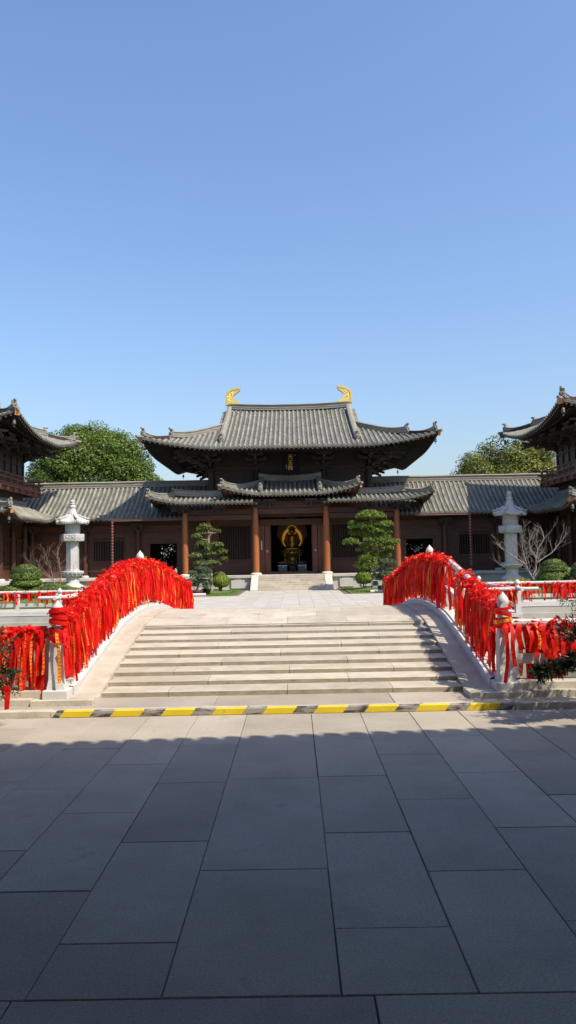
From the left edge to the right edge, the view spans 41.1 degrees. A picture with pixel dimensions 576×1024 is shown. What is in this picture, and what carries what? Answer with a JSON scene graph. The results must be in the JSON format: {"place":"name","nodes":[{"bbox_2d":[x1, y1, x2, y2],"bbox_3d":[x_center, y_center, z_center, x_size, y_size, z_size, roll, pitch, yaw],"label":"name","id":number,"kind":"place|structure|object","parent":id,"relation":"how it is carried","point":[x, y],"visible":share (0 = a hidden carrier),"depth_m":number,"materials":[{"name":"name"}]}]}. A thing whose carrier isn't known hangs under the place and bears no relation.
{"place":"outdoors","nodes":[
{"label":"outdoors","id":0,"kind":"place"},
{"bbox_2d":[0,397,80,598],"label":"corner tower","id":1,"kind":"structure","parent":0,"point":[22,441],"depth_m":45.96,"materials":[{"name":"grey roof tile"},{"name":"brown timber"},{"name":"dark timber"}]},
{"bbox_2d":[161,588,349,605],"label":"ground","id":2,"kind":"structure","parent":0,"point":[339,589],"depth_m":43.55,"materials":[{"name":"stone"}]},
{"bbox_2d":[24,420,164,483],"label":"broadleaf tree","id":3,"kind":"object","parent":2,"relation":"on","point":[109,455],"visible":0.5,"depth_m":62.79,"materials":[{"name":"green plant"}]},
{"bbox_2d":[161,545,176,569],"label":"courtyard tree","id":4,"kind":"object","parent":2,"relation":"on","point":[170,560],"visible":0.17,"depth_m":56.28,"materials":[{"name":"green plant"}]},
{"bbox_2d":[43,569,539,589],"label":"stone platform","id":5,"kind":"structure","parent":2,"relation":"on","point":[243,582],"depth_m":47.97,"materials":[{"name":"stone"}]},
{"bbox_2d":[23,480,209,578],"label":"gallery building","id":6,"kind":"structure","parent":5,"relation":"on","point":[139,524],"depth_m":50.58,"materials":[{"name":"tile"}]},
{"bbox_2d":[92,537,125,562],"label":"window","id":7,"kind":"structure","parent":6,"relation":"in","point":[101,550],"depth_m":50.57,"materials":[{"name":"wood"}]},
{"bbox_2d":[111,522,113,565],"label":"rain chain","id":8,"kind":"object","parent":6,"relation":"hanging from","point":[112,555],"visible":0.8,"depth_m":48.88,"materials":[{"name":"orange metal"}]},
{"bbox_2d":[135,385,442,576],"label":"temple hall","id":9,"kind":"structure","parent":5,"relation":"on","point":[252,497],"depth_m":50.33,"materials":[{"name":"tile"}]},
{"bbox_2d":[217,525,251,560],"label":"window","id":10,"kind":"structure","parent":9,"relation":"in","point":[236,539],"depth_m":50.49,"materials":[{"name":"wood"}]},
{"bbox_2d":[269,526,271,571],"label":"door leaf","id":11,"kind":"structure","parent":9,"relation":"in","point":[269,526],"depth_m":50.62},
{"bbox_2d":[278,565,286,571],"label":"donation box","id":12,"kind":"object","parent":9,"relation":"on","point":[282,568],"visible":0.9,"depth_m":51.66,"materials":[{"name":"grey metal"}]},
{"bbox_2d":[280,451,300,474],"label":"name plaque","id":13,"kind":"object","parent":9,"relation":"attached to","point":[290,462],"visible":1,"depth_m":49.29,"materials":[{"name":"black paint"}]},
{"bbox_2d":[277,517,306,571],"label":"seated statue","id":14,"kind":"object","parent":9,"relation":"on","point":[291,537],"visible":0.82,"depth_m":54.80,"materials":[{"name":"gold metal"}]},
{"bbox_2d":[279,563,305,570],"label":"altar table","id":15,"kind":"object","parent":9,"relation":"on","point":[292,568],"visible":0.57,"depth_m":52.62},
{"bbox_2d":[298,565,306,570],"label":"donation box","id":16,"kind":"object","parent":9,"relation":"on","point":[302,567],"visible":0.9,"depth_m":51.66,"materials":[{"name":"grey metal"}]},
{"bbox_2d":[311,525,312,570],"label":"door leaf","id":17,"kind":"structure","parent":9,"relation":"in","point":[311,525],"depth_m":50.59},
{"bbox_2d":[330,523,364,558],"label":"window","id":18,"kind":"structure","parent":9,"relation":"in","point":[338,531],"depth_m":50.43,"materials":[{"name":"wood"}]},
{"bbox_2d":[371,473,559,570],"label":"gallery building","id":19,"kind":"structure","parent":5,"relation":"on","point":[440,522],"depth_m":50.41,"materials":[{"name":"tile"}]},
{"bbox_2d":[468,515,472,567],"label":"rain chain","id":20,"kind":"object","parent":19,"relation":"hanging from","point":[470,539],"visible":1,"depth_m":48.71,"materials":[{"name":"orange metal"}]},
{"bbox_2d":[457,530,490,554],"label":"window","id":21,"kind":"structure","parent":19,"relation":"in","point":[458,531],"depth_m":50.38,"materials":[{"name":"wood"}]},
{"bbox_2d":[406,540,422,557],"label":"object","id":22,"kind":"object","parent":2,"relation":"on","point":[412,544],"visible":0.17,"depth_m":55.57,"materials":[{"name":"green plant"}]},
{"bbox_2d":[450,435,556,474],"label":"broadleaf tree","id":23,"kind":"object","parent":2,"relation":"on","point":[518,460],"visible":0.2,"depth_m":63.21,"materials":[{"name":"green plant"}]},
{"bbox_2d":[498,386,575,579],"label":"corner tower","id":24,"kind":"structure","parent":2,"relation":"on","point":[554,429],"depth_m":46.19,"materials":[{"name":"tile"}]},
{"bbox_2d":[570,562,575,579],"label":"conifer bush","id":25,"kind":"object","parent":2,"relation":"on","point":[573,573],"visible":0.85,"depth_m":36.69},
{"bbox_2d":[0,586,574,609],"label":"lawn","id":26,"kind":"structure","parent":0,"point":[211,592],"depth_m":37.10,"materials":[{"name":"plant"}]},
{"bbox_2d":[0,564,42,599],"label":"topiary","id":27,"kind":"object","parent":26,"relation":"on","point":[24,577],"visible":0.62,"depth_m":37.48,"materials":[{"name":"green plant"}]},
{"bbox_2d":[24,538,85,583],"bbox_3d":[-11.879,2.706,38.917,3.108,3.187,1.513,-2,-4,18],"label":"bare tree","id":28,"kind":"object","parent":26,"relation":"on","point":[57,577],"visible":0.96,"depth_m":39.02,"materials":[{"name":"plant"}]},
{"bbox_2d":[37,584,75,595],"bbox_3d":[-11.368,3.955,37.519,2.086,0.932,1.452,-1,-3,0],"label":"round shrub","id":29,"kind":"object","parent":26,"relation":"on","point":[53,587],"visible":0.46,"depth_m":37.17,"materials":[{"name":"green plant"}]},
{"bbox_2d":[55,500,89,588],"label":"stone lantern","id":30,"kind":"object","parent":26,"relation":"on","point":[72,537],"visible":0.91,"depth_m":43.74,"materials":[{"name":"stone"}]},
{"bbox_2d":[187,561,213,592],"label":"potted pine","id":31,"kind":"object","parent":26,"relation":"on","point":[198,575],"visible":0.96,"depth_m":40.94,"materials":[{"name":"green plant"}]},
{"bbox_2d":[201,585,210,594],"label":"potted plant","id":32,"kind":"object","parent":26,"relation":"on","point":[206,591],"visible":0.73,"depth_m":41.59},
{"bbox_2d":[187,522,228,590],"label":"pruned pine","id":33,"kind":"object","parent":26,"relation":"on","point":[207,557],"visible":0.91,"depth_m":44.30,"materials":[{"name":"green plant"}]},
{"bbox_2d":[213,573,229,590],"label":"round shrub","id":34,"kind":"object","parent":26,"relation":"on","point":[221,581],"visible":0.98,"depth_m":44.25,"materials":[{"name":"green plant"}]},
{"bbox_2d":[206,587,376,595],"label":"grass","id":35,"kind":"structure","parent":26,"relation":"on","point":[364,591],"depth_m":42.31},
{"bbox_2d":[70,578,548,589],"bbox_3d":[0.788,3.726,38.286,24.981,0.474,1.794,-1,-3,0],"label":"ground cover","id":36,"kind":"object","parent":26,"relation":"on","point":[509,580],"visible":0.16,"depth_m":38.22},
{"bbox_2d":[355,570,372,587],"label":"round shrub","id":37,"kind":"object","parent":26,"relation":"on","point":[363,577],"visible":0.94,"depth_m":43.81,"materials":[{"name":"green plant"}]},
{"bbox_2d":[341,509,400,587],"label":"pruned pine","id":38,"kind":"object","parent":26,"relation":"on","point":[371,539],"visible":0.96,"depth_m":44.15,"materials":[{"name":"green plant"}]},
{"bbox_2d":[371,580,378,589],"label":"flood lamp","id":39,"kind":"object","parent":26,"relation":"on","point":[374,583],"visible":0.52,"depth_m":41.10,"materials":[{"name":"grey metal"}]},
{"bbox_2d":[370,558,396,589],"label":"potted pine","id":40,"kind":"object","parent":26,"relation":"on","point":[382,563],"visible":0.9,"depth_m":41.35,"materials":[{"name":"green plant"}]},
{"bbox_2d":[492,491,526,581],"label":"stone lantern","id":41,"kind":"object","parent":26,"relation":"on","point":[509,511],"visible":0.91,"depth_m":43.56,"materials":[{"name":"stone"}]},
{"bbox_2d":[493,521,571,579],"bbox_3d":[12.288,2.022,38.871,4.175,3.606,1.744,-1,-3,0],"label":"bare tree","id":42,"kind":"object","parent":26,"relation":"on","point":[525,564],"visible":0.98,"depth_m":38.84,"materials":[{"name":"brown plant"}]},
{"bbox_2d":[537,558,570,580],"bbox_3d":[13.155,3.112,37.777,1.750,1.658,1.381,-1,-3,0],"label":"topiary","id":43,"kind":"object","parent":26,"relation":"on","point":[555,569],"visible":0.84,"depth_m":37.37,"materials":[{"name":"green plant"}]},
{"bbox_2d":[0,709,575,1023],"bbox_3d":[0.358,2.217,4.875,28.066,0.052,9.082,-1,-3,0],"label":"pavement","id":44,"kind":"structure","parent":0,"point":[94,907],"depth_m":4.71,"materials":[{"name":"stone"}]},
{"bbox_2d":[0,624,31,700],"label":"podocarpus","id":45,"kind":"object","parent":44,"relation":"on","point":[4,670],"visible":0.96,"depth_m":8.85,"materials":[{"name":"green plant"}]},
{"bbox_2d":[1,686,10,709],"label":"ribbon","id":46,"kind":"object","parent":45,"relation":"hanging from","point":[7,689],"visible":0.9,"depth_m":8.77,"materials":[{"name":"fabric"}]},
{"bbox_2d":[0,700,575,719],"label":"kerb","id":47,"kind":"structure","parent":44,"relation":"on","point":[292,709],"depth_m":9.43,"materials":[{"name":"paint"}]},
{"bbox_2d":[527,597,575,684],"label":"podocarpus","id":48,"kind":"object","parent":44,"relation":"on","point":[540,672],"visible":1,"depth_m":8.45,"materials":[{"name":"green plant"}]},
{"bbox_2d":[0,691,575,709],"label":"bridge forecourt","id":49,"kind":"structure","parent":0,"point":[287,699],"depth_m":9.86,"materials":[{"name":"stone"}]},
{"bbox_2d":[0,687,45,706],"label":"bank kerb","id":50,"kind":"structure","parent":49,"relation":"on","point":[26,697],"depth_m":9.90,"materials":[{"name":"stone"}]},
{"bbox_2d":[7,628,49,685],"bbox_3d":[-7.349,1.896,10.123,8.656,1.050,0.160,-1,-3,0],"label":"stone railing","id":51,"kind":"object","parent":50,"relation":"on","point":[47,657],"visible":0.24,"depth_m":10.03,"materials":[{"name":"stone"}]},
{"bbox_2d":[0,627,7,690],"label":"prayer ribbon","id":52,"kind":"object","parent":51,"relation":"hanging from","point":[6,643],"visible":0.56,"depth_m":10.02,"materials":[{"name":"red fabric"}]},
{"bbox_2d":[8,626,19,684],"bbox_3d":[-3.568,1.877,10.046,0.227,0.746,0.195,-1,-3,0],"label":"prayer ribbon","id":53,"kind":"object","parent":51,"relation":"hanging from","point":[16,644],"visible":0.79,"depth_m":9.99,"materials":[{"name":"red fabric"}]},
{"bbox_2d":[12,631,19,684],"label":"prayer ribbon","id":54,"kind":"object","parent":51,"relation":"hanging from","point":[15,663],"visible":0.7,"depth_m":9.99,"materials":[{"name":"red fabric"}]},
{"bbox_2d":[15,627,25,684],"bbox_3d":[-3.480,1.875,10.066,0.125,0.749,0.217,-1,-3,5],"label":"prayer ribbon","id":55,"kind":"object","parent":51,"relation":"hanging from","point":[18,664],"visible":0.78,"depth_m":9.96,"materials":[{"name":"red fabric"}]},
{"bbox_2d":[19,625,26,664],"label":"prayer ribbon","id":56,"kind":"object","parent":51,"relation":"hanging from","point":[21,643],"visible":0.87,"depth_m":10.02,"materials":[{"name":"red fabric"}]},
{"bbox_2d":[19,628,28,691],"bbox_3d":[-3.429,1.917,10.035,0.108,0.831,0.210,-1,-3,0],"label":"prayer ribbon","id":57,"kind":"object","parent":51,"relation":"hanging from","point":[21,665],"visible":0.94,"depth_m":9.96,"materials":[{"name":"red fabric"}]},
{"bbox_2d":[20,630,32,695],"bbox_3d":[-3.391,1.951,10.043,0.153,0.901,0.241,-1,-3,0],"label":"prayer ribbon","id":58,"kind":"object","parent":51,"relation":"hanging from","point":[24,681],"visible":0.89,"depth_m":9.97,"materials":[{"name":"red fabric"}]},
{"bbox_2d":[29,626,34,687],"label":"prayer ribbon","id":59,"kind":"object","parent":51,"relation":"hanging from","point":[31,662],"visible":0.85,"depth_m":9.96,"materials":[{"name":"orange fabric"}]},
{"bbox_2d":[33,628,38,683],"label":"prayer ribbon","id":60,"kind":"object","parent":51,"relation":"hanging from","point":[35,635],"visible":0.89,"depth_m":10.01,"materials":[{"name":"red fabric"}]},
{"bbox_2d":[33,626,39,688],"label":"prayer ribbon","id":61,"kind":"object","parent":51,"relation":"hanging from","point":[38,683],"visible":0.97,"depth_m":9.97,"materials":[{"name":"red fabric"}]},
{"bbox_2d":[34,628,40,689],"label":"prayer ribbon","id":62,"kind":"object","parent":51,"relation":"hanging from","point":[37,663],"visible":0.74,"depth_m":9.96,"materials":[{"name":"red fabric"}]},
{"bbox_2d":[39,626,46,695],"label":"prayer ribbon","id":63,"kind":"object","parent":51,"relation":"hanging from","point":[42,629],"visible":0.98,"depth_m":9.99,"materials":[{"name":"red fabric"}]},
{"bbox_2d":[517,677,575,696],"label":"bank kerb","id":64,"kind":"structure","parent":49,"relation":"on","point":[566,687],"depth_m":9.86,"materials":[{"name":"stone"}]},
{"bbox_2d":[510,618,575,677],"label":"stone railing","id":65,"kind":"object","parent":64,"relation":"on","point":[523,658],"visible":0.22,"depth_m":9.99,"materials":[{"name":"stone"}]},
{"bbox_2d":[493,617,512,623],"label":"prayer ribbon","id":66,"kind":"object","parent":65,"relation":"attached to","point":[506,620],"visible":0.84,"depth_m":9.89,"materials":[{"name":"orange fabric"}]},
{"bbox_2d":[515,620,522,675],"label":"prayer ribbon","id":67,"kind":"object","parent":65,"relation":"hanging from","point":[520,666],"visible":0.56,"depth_m":10.12,"materials":[{"name":"red fabric"}]},
{"bbox_2d":[523,628,528,677],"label":"prayer ribbon","id":68,"kind":"object","parent":65,"relation":"hanging from","point":[527,672],"visible":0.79,"depth_m":10.14,"materials":[{"name":"red fabric"}]},
{"bbox_2d":[520,618,532,678],"bbox_3d":[3.137,1.818,10.086,0.115,0.887,0.209,-3,-4,30],"label":"prayer ribbon","id":69,"kind":"object","parent":65,"relation":"hanging from","point":[524,636],"visible":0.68,"depth_m":10.11,"materials":[{"name":"red fabric"}]},
{"bbox_2d":[522,621,533,678],"bbox_3d":[3.149,1.807,10.060,0.174,0.805,0.134,1,-4,-34],"label":"prayer ribbon","id":70,"kind":"object","parent":65,"relation":"hanging from","point":[527,634],"visible":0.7,"depth_m":10.09,"materials":[{"name":"red fabric"}]},
{"bbox_2d":[526,635,534,677],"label":"prayer ribbon","id":71,"kind":"object","parent":65,"relation":"hanging from","point":[528,642],"visible":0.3,"depth_m":10.11,"materials":[{"name":"red fabric"}]},
{"bbox_2d":[531,620,538,657],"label":"prayer ribbon","id":72,"kind":"object","parent":65,"relation":"hanging from","point":[536,644],"visible":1,"depth_m":9.95,"materials":[{"name":"red fabric"}]},
{"bbox_2d":[539,623,551,657],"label":"prayer ribbon","id":73,"kind":"object","parent":65,"relation":"hanging from","point":[546,651],"visible":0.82,"depth_m":9.95,"materials":[{"name":"red fabric"}]},
{"bbox_2d":[532,617,565,630],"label":"prayer ribbon","id":74,"kind":"object","parent":65,"relation":"hanging from","point":[546,627],"visible":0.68,"depth_m":9.99,"materials":[{"name":"red fabric"}]},
{"bbox_2d":[549,625,552,662],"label":"prayer ribbon","id":75,"kind":"object","parent":65,"relation":"hanging from","point":[550,649],"visible":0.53,"depth_m":9.94,"materials":[{"name":"red fabric"}]},
{"bbox_2d":[546,631,560,644],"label":"prayer ribbon","id":76,"kind":"object","parent":65,"relation":"hanging from","point":[548,636],"visible":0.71,"depth_m":9.97,"materials":[{"name":"red fabric"}]},
{"bbox_2d":[549,620,559,661],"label":"prayer ribbon","id":77,"kind":"object","parent":65,"relation":"hanging from","point":[552,641],"visible":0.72,"depth_m":9.92,"materials":[{"name":"red fabric"}]},
{"bbox_2d":[558,621,567,655],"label":"prayer ribbon","id":78,"kind":"object","parent":65,"relation":"hanging from","point":[563,650],"visible":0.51,"depth_m":9.93,"materials":[{"name":"red fabric"}]},
{"bbox_2d":[0,588,575,620],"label":"plaza paving","id":79,"kind":"structure","parent":0,"point":[283,598],"depth_m":34.81,"materials":[{"name":"stone"}]},
{"bbox_2d":[250,574,333,590],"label":"stone stairs","id":80,"kind":"structure","parent":79,"relation":"on","point":[299,582],"depth_m":46.87,"materials":[{"name":"stone"}]},
{"bbox_2d":[0,606,575,633],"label":"bank wall","id":81,"kind":"structure","parent":0,"point":[538,612],"depth_m":27.05,"materials":[{"name":"stone"}]},
{"bbox_2d":[0,590,81,615],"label":"stone railing","id":82,"kind":"object","parent":81,"relation":"on","point":[17,612],"visible":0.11,"depth_m":27.33,"materials":[{"name":"stone"}]},
{"bbox_2d":[53,593,77,602],"bbox_3d":[-6.720,3.051,25.016,0.240,0.864,5.700,-1,-3,0],"label":"stone railing","id":83,"kind":"object","parent":81,"relation":"on","point":[57,598],"visible":0.16,"depth_m":22.54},
{"bbox_2d":[38,588,205,605],"bbox_3d":[-4.892,2.755,22.665,4.940,1.100,0.240,-1,-3,0],"label":"stone railing","id":84,"kind":"object","parent":81,"relation":"on","point":[59,591],"visible":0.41,"depth_m":22.65,"materials":[{"name":"stone"}]},
{"bbox_2d":[370,579,538,616],"bbox_3d":[4.906,2.560,22.598,4.940,1.100,0.240,-1,-3,0],"label":"stone railing","id":85,"kind":"object","parent":81,"relation":"on","point":[518,610],"visible":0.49,"depth_m":22.55,"materials":[{"name":"stone"}]},
{"bbox_2d":[483,583,523,616],"bbox_3d":[6.777,2.783,24.924,0.240,0.864,5.700,-1,-3,0],"label":"stone railing","id":86,"kind":"object","parent":81,"relation":"on","point":[517,589],"visible":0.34,"depth_m":23.14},
{"bbox_2d":[477,576,575,605],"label":"stone railing","id":87,"kind":"object","parent":81,"relation":"on","point":[523,603],"visible":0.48,"depth_m":27.20,"materials":[{"name":"stone"}]},
{"bbox_2d":[0,0,575,481],"label":"sky","id":88,"kind":"structure","parent":0,"point":[276,201],"materials":[{"name":"blue"}]},
{"bbox_2d":[7,634,575,686],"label":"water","id":89,"kind":"structure","parent":0,"point":[572,674],"depth_m":14.94,"materials":[{"name":"green liquid"}]},
{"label":"canal bed","id":90,"kind":"structure","parent":0,"visible":0},
{"bbox_2d":[30,545,532,706],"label":"arched bridge","id":91,"kind":"structure","parent":90,"relation":"on","point":[157,649],"depth_m":11.86,"materials":[{"name":"stone"}]},
{"bbox_2d":[49,614,66,619],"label":"prayer ribbon","id":92,"kind":"object","parent":91,"relation":"attached to","point":[58,617],"visible":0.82,"depth_m":9.95,"materials":[{"name":"red fabric"}]},
{"bbox_2d":[48,635,67,642],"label":"prayer ribbon","id":93,"kind":"object","parent":91,"relation":"attached to","point":[53,639],"visible":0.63,"depth_m":9.92,"materials":[{"name":"red fabric"}]},
{"bbox_2d":[49,619,67,625],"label":"prayer ribbon","id":94,"kind":"object","parent":91,"relation":"attached to","point":[62,623],"visible":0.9,"depth_m":9.94,"materials":[{"name":"red fabric"}]},
{"bbox_2d":[49,607,67,613],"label":"prayer ribbon","id":95,"kind":"object","parent":91,"relation":"attached to","point":[58,610],"visible":0.92,"depth_m":9.94,"materials":[{"name":"red fabric"}]},
{"bbox_2d":[49,627,67,633],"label":"prayer ribbon","id":96,"kind":"object","parent":91,"relation":"attached to","point":[52,629],"visible":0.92,"depth_m":9.94,"materials":[{"name":"red fabric"}]},
{"bbox_2d":[62,632,73,675],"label":"prayer ribbon","id":97,"kind":"object","parent":91,"relation":"attached to","point":[65,643],"visible":1,"depth_m":9.89,"materials":[{"name":"red fabric"}]},
{"bbox_2d":[65,611,70,676],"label":"prayer ribbon","id":98,"kind":"object","parent":91,"relation":"attached to","point":[69,650],"visible":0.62,"depth_m":10.04,"materials":[{"name":"red fabric"}]},
{"bbox_2d":[64,612,73,676],"bbox_3d":[-3.002,1.730,10.140,0.303,0.904,0.150,1,-4,-33],"label":"prayer ribbon","id":99,"kind":"object","parent":91,"relation":"attached to","point":[71,668],"visible":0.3,"depth_m":10.14,"materials":[{"name":"red fabric"}]},
{"bbox_2d":[72,621,77,680],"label":"prayer ribbon","id":100,"kind":"object","parent":91,"relation":"attached to","point":[76,674],"visible":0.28,"depth_m":10.44,"materials":[{"name":"red fabric"}]},
{"bbox_2d":[69,598,88,667],"bbox_3d":[-3.029,1.751,11.110,0.248,1.014,0.149,1,-4,-35],"label":"prayer ribbon","id":101,"kind":"object","parent":91,"relation":"attached to","point":[82,619],"visible":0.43,"depth_m":11.11,"materials":[{"name":"red fabric"}]},
{"bbox_2d":[486,599,491,652],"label":"prayer ribbon","id":102,"kind":"object","parent":91,"relation":"attached to","point":[487,623],"visible":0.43,"depth_m":10.46,"materials":[{"name":"red fabric"}]},
{"bbox_2d":[493,610,511,616],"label":"prayer ribbon","id":103,"kind":"object","parent":91,"relation":"attached to","point":[503,613],"visible":0.92,"depth_m":9.90,"materials":[{"name":"red fabric"}]},
{"bbox_2d":[494,606,510,610],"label":"prayer ribbon","id":104,"kind":"object","parent":91,"relation":"attached to","point":[502,609],"visible":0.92,"depth_m":9.91,"materials":[{"name":"red fabric"}]},
{"bbox_2d":[494,624,510,630],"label":"prayer ribbon","id":105,"kind":"object","parent":91,"relation":"attached to","point":[498,626],"visible":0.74,"depth_m":9.90,"materials":[{"name":"red fabric"}]},
{"bbox_2d":[501,623,510,682],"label":"prayer ribbon","id":106,"kind":"object","parent":91,"relation":"attached to","point":[505,628],"visible":1,"depth_m":9.78,"materials":[{"name":"red fabric"}]},
{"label":"near bank wall","id":107,"kind":"structure","parent":0,"visible":0},
{"bbox_2d":[0,550,575,688],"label":"red ribbons","id":108,"kind":"object","parent":107,"relation":"on","point":[124,588],"visible":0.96,"depth_m":13.40,"materials":[{"name":"red fabric"}]}
]}

